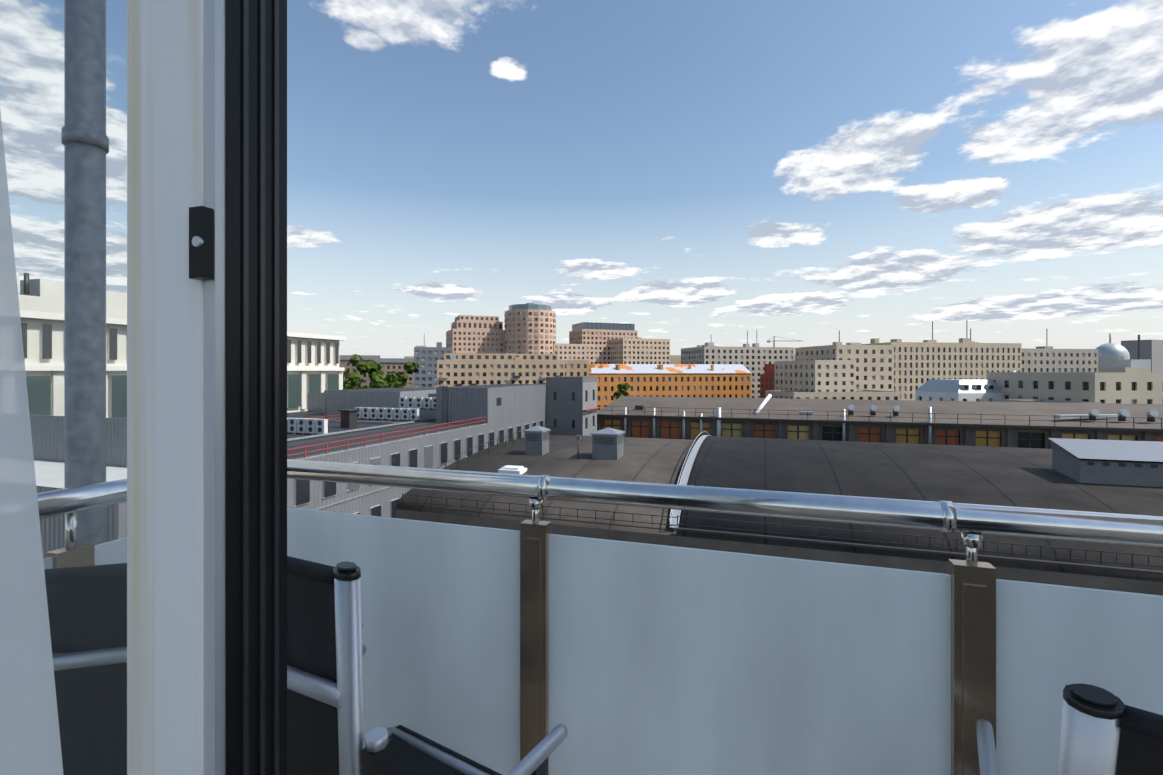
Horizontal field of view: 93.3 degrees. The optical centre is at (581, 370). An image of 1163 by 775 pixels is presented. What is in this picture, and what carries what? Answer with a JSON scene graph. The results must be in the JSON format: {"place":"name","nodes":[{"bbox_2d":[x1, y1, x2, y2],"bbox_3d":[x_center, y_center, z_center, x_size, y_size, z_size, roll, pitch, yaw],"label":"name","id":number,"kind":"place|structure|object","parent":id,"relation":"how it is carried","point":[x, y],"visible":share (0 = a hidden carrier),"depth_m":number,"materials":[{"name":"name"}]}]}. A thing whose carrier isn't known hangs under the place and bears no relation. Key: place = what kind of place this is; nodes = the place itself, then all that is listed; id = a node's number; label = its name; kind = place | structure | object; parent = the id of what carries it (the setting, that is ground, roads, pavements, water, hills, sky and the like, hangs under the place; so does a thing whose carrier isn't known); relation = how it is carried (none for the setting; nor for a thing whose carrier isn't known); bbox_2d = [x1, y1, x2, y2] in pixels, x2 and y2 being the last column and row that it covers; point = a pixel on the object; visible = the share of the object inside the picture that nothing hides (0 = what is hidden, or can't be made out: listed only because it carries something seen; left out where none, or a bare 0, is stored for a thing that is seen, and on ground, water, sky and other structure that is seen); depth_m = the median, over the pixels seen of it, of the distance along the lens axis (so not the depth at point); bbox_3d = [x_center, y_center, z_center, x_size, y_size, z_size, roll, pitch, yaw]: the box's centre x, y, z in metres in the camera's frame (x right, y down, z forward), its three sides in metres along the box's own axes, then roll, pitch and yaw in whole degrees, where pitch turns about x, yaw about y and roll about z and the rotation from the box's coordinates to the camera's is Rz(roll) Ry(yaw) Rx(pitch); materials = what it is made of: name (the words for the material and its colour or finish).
{"place":"outdoors","nodes":[
{"label":"outdoors","id":0,"kind":"place"},
{"bbox_2d":[61,0,108,546],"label":"down pipe","id":1,"kind":"object","parent":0,"point":[69,242],"depth_m":1.91,"materials":[{"name":"grey metal"}]},
{"bbox_2d":[0,0,286,774],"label":"door frame","id":2,"kind":"object","parent":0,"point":[206,421],"visible":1,"depth_m":0.51,"materials":[{"name":"white plastic"}]},
{"bbox_2d":[0,110,63,774],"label":"sheer curtain","id":3,"kind":"object","parent":2,"relation":"attached to","point":[30,743],"visible":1,"depth_m":0.41,"materials":[{"name":"white fabric"}]},
{"bbox_2d":[16,272,345,418],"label":"building","id":4,"kind":"structure","parent":0,"point":[313,363],"depth_m":54.60,"materials":[{"name":"paint"}]},
{"bbox_2d":[44,563,363,774],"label":"chair","id":5,"kind":"object","parent":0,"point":[98,659],"depth_m":0.96,"materials":[{"name":"black fabric"}]},
{"bbox_2d":[339,355,380,387],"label":"block","id":6,"kind":"structure","parent":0,"point":[344,360],"depth_m":331.32,"materials":[{"name":"grey"}]},
{"bbox_2d":[374,358,413,387],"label":"block","id":7,"kind":"structure","parent":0,"point":[387,365],"depth_m":301.64,"materials":[{"name":"grey"}]},
{"bbox_2d":[287,556,567,774],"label":"chair","id":8,"kind":"object","parent":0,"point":[326,649],"visible":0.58,"depth_m":0.80,"materials":[{"name":"black fabric"}]},
{"bbox_2d":[414,342,451,387],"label":"building","id":9,"kind":"structure","parent":0,"point":[426,359],"depth_m":270.06,"materials":[{"name":"grey"}]},
{"bbox_2d":[446,315,504,353],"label":"building","id":10,"kind":"structure","parent":0,"point":[475,334],"depth_m":345.81,"materials":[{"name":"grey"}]},
{"bbox_2d":[437,353,564,386],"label":"building","id":11,"kind":"structure","parent":0,"point":[462,369],"depth_m":218.78,"materials":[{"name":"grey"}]},
{"bbox_2d":[394,434,693,545],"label":"hall roof","id":12,"kind":"structure","parent":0,"point":[653,460],"depth_m":35.95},
{"bbox_2d":[0,0,1162,357],"label":"sky","id":13,"kind":"structure","parent":0,"point":[688,173],"materials":[{"name":"blue"}]},
{"bbox_2d":[554,343,609,363],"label":"building","id":14,"kind":"structure","parent":0,"point":[596,353],"depth_m":352.41,"materials":[{"name":"grey"}]},
{"bbox_2d":[569,322,637,343],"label":"building","id":15,"kind":"structure","parent":0,"point":[590,333],"depth_m":367.46,"materials":[{"name":"grey"}]},
{"bbox_2d":[589,364,750,411],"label":"orange brick house","id":16,"kind":"structure","parent":0,"point":[699,380],"depth_m":245.82,"materials":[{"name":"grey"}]},
{"bbox_2d":[681,331,794,397],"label":"grey stone block","id":17,"kind":"structure","parent":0,"point":[754,358],"depth_m":293.50,"materials":[{"name":"grey"}]},
{"bbox_2d":[760,374,774,397],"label":"red block","id":18,"kind":"structure","parent":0,"point":[767,381],"depth_m":261.65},
{"bbox_2d":[764,364,774,373],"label":"red block","id":19,"kind":"structure","parent":18,"relation":"on","point":[769,368],"depth_m":272.13,"materials":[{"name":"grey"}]},
{"bbox_2d":[404,340,1162,371],"bbox_3d":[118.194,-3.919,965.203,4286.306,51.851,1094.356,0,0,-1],"label":"city blocks","id":20,"kind":"structure","parent":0,"point":[1152,350],"depth_m":522.04,"materials":[{"name":"beige"}]},
{"bbox_2d":[795,330,893,390],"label":"building","id":21,"kind":"structure","parent":0,"point":[874,367],"depth_m":220.44,"materials":[{"name":"beige concrete"}]},
{"bbox_2d":[915,371,1015,401],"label":"building","id":22,"kind":"structure","parent":0,"point":[985,390],"depth_m":129.47,"materials":[{"name":"grey"}]},
{"bbox_2d":[1002,399,1101,402],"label":"flat roof","id":23,"kind":"structure","parent":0,"point":[1033,400],"depth_m":111.84,"materials":[{"name":"grey"}]},
{"bbox_2d":[1022,329,1097,371],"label":"building","id":24,"kind":"structure","parent":0,"point":[1046,358],"depth_m":248.32,"materials":[{"name":"beige concrete"}]},
{"bbox_2d":[976,683,1162,774],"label":"chair","id":25,"kind":"object","parent":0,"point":[1104,732],"visible":0.98,"depth_m":0.55,"materials":[{"name":"silver metal"}]},
{"bbox_2d":[1096,333,1129,371],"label":"dome building","id":26,"kind":"structure","parent":0,"point":[1109,354],"depth_m":341.34,"materials":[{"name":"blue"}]},
{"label":"wing wall","id":27,"kind":"object","parent":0,"visible":0},
{"bbox_2d":[37,459,1162,774],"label":"balcony railing","id":28,"kind":"object","parent":27,"relation":"attached to","point":[503,651],"visible":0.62,"depth_m":1.38,"materials":[{"name":"metal"}]},
{"label":"ground","id":29,"kind":"structure","parent":0,"visible":0},
{"bbox_2d":[30,382,555,558],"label":"grey clad building","id":30,"kind":"structure","parent":29,"relation":"on","point":[438,428],"depth_m":40.48,"materials":[{"name":"grey metal"}]},
{"bbox_2d":[343,372,363,389],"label":"tree","id":31,"kind":"object","parent":29,"relation":"on","point":[355,380],"visible":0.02,"depth_m":100.33,"materials":[{"name":"green plant"}]},
{"bbox_2d":[343,354,381,387],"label":"tree","id":32,"kind":"object","parent":29,"relation":"on","point":[374,365],"visible":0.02,"depth_m":119.88,"materials":[{"name":"green plant"}]},
{"bbox_2d":[356,363,381,388],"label":"tree","id":33,"kind":"object","parent":29,"relation":"on","point":[362,368],"visible":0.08,"depth_m":111.86,"materials":[{"name":"green plant"}]},
{"bbox_2d":[365,370,393,381],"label":"tree","id":34,"kind":"object","parent":29,"relation":"on","point":[379,372],"visible":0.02,"depth_m":125.24,"materials":[{"name":"green plant"}]},
{"bbox_2d":[366,372,408,388],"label":"tree","id":35,"kind":"object","parent":29,"relation":"on","point":[394,377],"visible":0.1,"depth_m":108.74,"materials":[{"name":"green plant"}]},
{"bbox_2d":[372,378,403,387],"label":"tree","id":36,"kind":"object","parent":29,"relation":"on","point":[380,383],"visible":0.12,"depth_m":100.59,"materials":[{"name":"green plant"}]},
{"bbox_2d":[403,361,418,374],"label":"tree","id":37,"kind":"object","parent":29,"relation":"on","point":[409,366],"visible":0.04,"depth_m":123.81,"materials":[{"name":"green plant"}]},
{"bbox_2d":[504,303,555,353],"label":"round tower","id":38,"kind":"structure","parent":29,"relation":"on","point":[530,328],"depth_m":336.85,"materials":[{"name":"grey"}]},
{"bbox_2d":[546,377,600,435],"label":"stair tower","id":39,"kind":"structure","parent":29,"relation":"on","point":[571,406],"depth_m":60.23,"materials":[{"name":"grey paint"}]},
{"bbox_2d":[565,360,588,376],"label":"beige house","id":40,"kind":"structure","parent":29,"relation":"on","point":[576,368],"depth_m":226.14,"materials":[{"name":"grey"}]},
{"bbox_2d":[613,383,629,398],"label":"tree","id":41,"kind":"object","parent":29,"relation":"on","point":[621,386],"visible":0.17,"depth_m":179.78,"materials":[{"name":"green plant"}]},
{"bbox_2d":[607,337,669,363],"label":"building","id":42,"kind":"structure","parent":29,"relation":"on","point":[637,350],"depth_m":347.17,"materials":[{"name":"grey"}]},
{"bbox_2d":[767,336,794,346],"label":"tower crane","id":43,"kind":"object","parent":29,"relation":"on","point":[774,341],"visible":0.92,"depth_m":907.14,"materials":[{"name":"grey metal"}]},
{"bbox_2d":[775,360,855,391],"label":"building","id":44,"kind":"structure","parent":29,"relation":"on","point":[823,375],"depth_m":209.58,"materials":[{"name":"grey"}]},
{"bbox_2d":[766,390,899,399],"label":"complex","id":45,"kind":"structure","parent":29,"relation":"on","point":[856,395],"depth_m":196.25,"materials":[{"name":"grey"}]},
{"bbox_2d":[597,394,1162,448],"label":"low building","id":46,"kind":"structure","parent":29,"relation":"on","point":[1007,424],"depth_m":60.27,"materials":[{"name":"grey concrete"}]},
{"bbox_2d":[402,431,1162,574],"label":"hall roof rails","id":47,"kind":"object","parent":46,"relation":"attached to","point":[674,516],"visible":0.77,"depth_m":27.50,"materials":[{"name":"grey metal"}]},
{"bbox_2d":[498,425,1162,486],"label":"rooftop vents","id":48,"kind":"object","parent":46,"relation":"on","point":[1121,462],"visible":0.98,"depth_m":32.69,"materials":[{"name":"grey metal"}]},
{"bbox_2d":[676,436,1162,595],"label":"curved roof","id":49,"kind":"structure","parent":46,"relation":"attached to","point":[1011,476],"depth_m":30.50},
{"bbox_2d":[861,320,1021,399],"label":"building","id":50,"kind":"structure","parent":29,"relation":"on","point":[917,365],"depth_m":232.71,"materials":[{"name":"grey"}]},
{"bbox_2d":[987,335,1162,403],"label":"beige block","id":51,"kind":"structure","parent":29,"relation":"on","point":[1133,381],"depth_m":111.33,"materials":[{"name":"grey paint"}]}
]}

